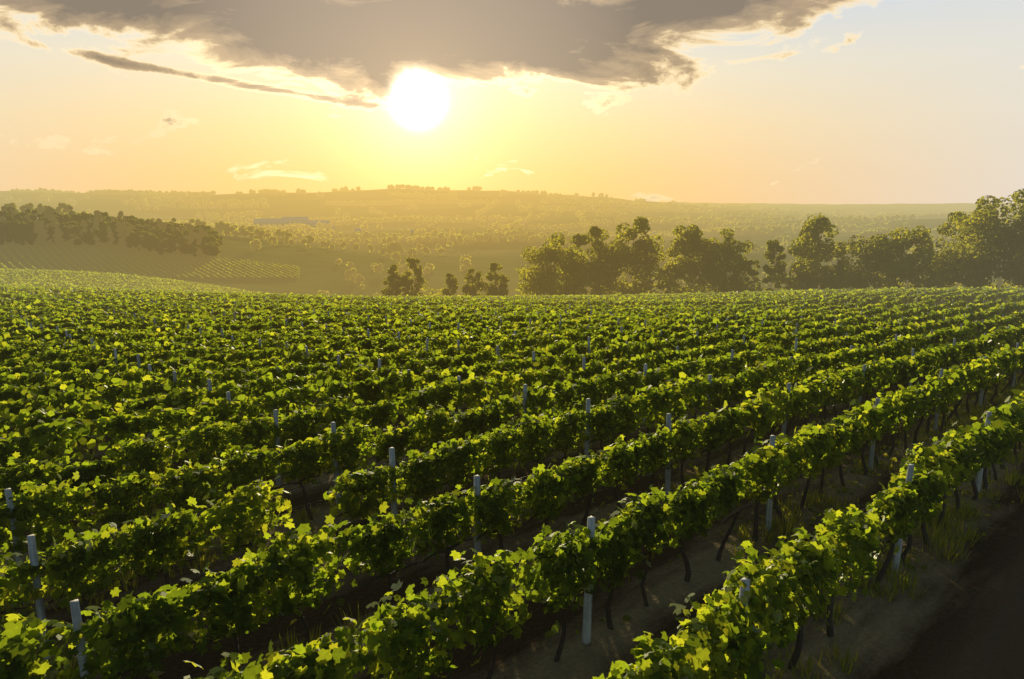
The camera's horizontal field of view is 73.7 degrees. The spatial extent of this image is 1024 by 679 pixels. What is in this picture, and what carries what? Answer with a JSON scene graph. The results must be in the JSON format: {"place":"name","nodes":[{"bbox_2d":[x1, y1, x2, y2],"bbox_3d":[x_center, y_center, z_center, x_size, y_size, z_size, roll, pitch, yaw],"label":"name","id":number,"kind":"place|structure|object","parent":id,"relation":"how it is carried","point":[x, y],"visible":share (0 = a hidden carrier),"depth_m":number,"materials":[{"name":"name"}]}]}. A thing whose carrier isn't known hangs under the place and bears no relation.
{"place":"outdoors","nodes":[
{"label":"outdoors","id":0,"kind":"place"},
{"bbox_2d":[0,189,1023,678],"bbox_3d":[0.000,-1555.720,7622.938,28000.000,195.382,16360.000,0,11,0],"label":"ground","id":1,"kind":"structure","parent":0,"point":[960,619],"depth_m":14.04,"materials":[{"name":"brown soil"}]},
{"bbox_2d":[0,206,223,256],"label":"wood","id":2,"kind":"object","parent":1,"relation":"on","point":[21,226],"depth_m":462.29,"materials":[{"name":"green plant"}]},
{"bbox_2d":[0,244,299,278],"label":"distant vineyard","id":3,"kind":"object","parent":1,"relation":"on","point":[285,273],"depth_m":423.57,"materials":[{"name":"green plant"}]},
{"bbox_2d":[41,196,950,290],"bbox_3d":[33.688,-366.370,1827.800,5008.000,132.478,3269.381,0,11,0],"label":"tree trunks","id":4,"kind":"object","parent":1,"relation":"on","point":[459,245],"visible":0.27,"depth_m":895.94,"materials":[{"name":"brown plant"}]},
{"bbox_2d":[0,184,1020,295],"bbox_3d":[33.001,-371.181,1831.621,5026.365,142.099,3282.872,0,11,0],"label":"tree foliage","id":5,"kind":"object","parent":4,"relation":"attached to","point":[324,238],"visible":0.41,"depth_m":1494.04,"materials":[{"name":"green plant"}]},
{"bbox_2d":[0,299,1023,678],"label":"vine trunks","id":6,"kind":"object","parent":1,"relation":"on","point":[794,659],"visible":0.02,"depth_m":13.93,"materials":[{"name":"brown wood"}]},
{"bbox_2d":[0,351,1023,675],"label":"vineyard weeds","id":7,"kind":"object","parent":1,"relation":"on","point":[548,633],"visible":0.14,"depth_m":16.08,"materials":[{"name":"green plant"}]},
{"bbox_2d":[1,353,1023,678],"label":"vineyard grass tufts","id":8,"kind":"object","parent":1,"relation":"on","point":[935,525],"visible":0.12,"depth_m":14.46,"materials":[{"name":"green plant"}]},
{"bbox_2d":[2,269,1023,676],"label":"vineyard posts","id":9,"kind":"object","parent":1,"relation":"on","point":[76,615],"visible":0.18,"depth_m":16.38,"materials":[{"name":"grey wood"}]},
{"bbox_2d":[0,404,981,678],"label":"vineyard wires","id":10,"kind":"object","parent":9,"relation":"attached to","point":[336,516],"visible":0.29,"depth_m":11.92,"materials":[{"name":"grey metal"}]},
{"bbox_2d":[0,402,990,678],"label":"grapevines","id":11,"kind":"object","parent":9,"relation":"attached to","point":[792,580],"visible":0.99,"depth_m":10.53,"materials":[{"name":"green plant"}]},
{"bbox_2d":[0,287,1023,355],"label":"grapevines","id":12,"kind":"object","parent":9,"relation":"attached to","point":[50,313],"visible":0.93,"depth_m":55.11,"materials":[{"name":"green plant"}]},
{"bbox_2d":[0,268,1023,297],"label":"grapevines","id":13,"kind":"object","parent":9,"relation":"on","point":[149,284],"visible":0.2,"depth_m":134.02,"materials":[{"name":"green plant"}]},
{"bbox_2d":[0,316,1023,470],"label":"grapevines","id":14,"kind":"object","parent":9,"relation":"attached to","point":[300,378],"visible":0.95,"depth_m":23.62,"materials":[{"name":"green plant"}]},
{"bbox_2d":[254,220,892,236],"bbox_3d":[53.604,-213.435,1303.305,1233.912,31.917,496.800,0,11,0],"label":"farm walls","id":15,"kind":"structure","parent":1,"relation":"on","point":[291,222],"depth_m":1464.97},
{"bbox_2d":[253,217,656,233],"bbox_3d":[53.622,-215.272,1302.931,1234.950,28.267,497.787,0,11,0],"label":"farm roofs","id":16,"kind":"structure","parent":15,"relation":"on","point":[284,219],"depth_m":1467.88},
{"bbox_2d":[381,188,1023,295],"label":"tree row","id":17,"kind":"object","parent":1,"relation":"on","point":[945,266],"depth_m":225.52,"materials":[{"name":"green plant"}]},
{"bbox_2d":[0,0,1023,203],"label":"sky","id":18,"kind":"structure","parent":0,"point":[691,101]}
]}

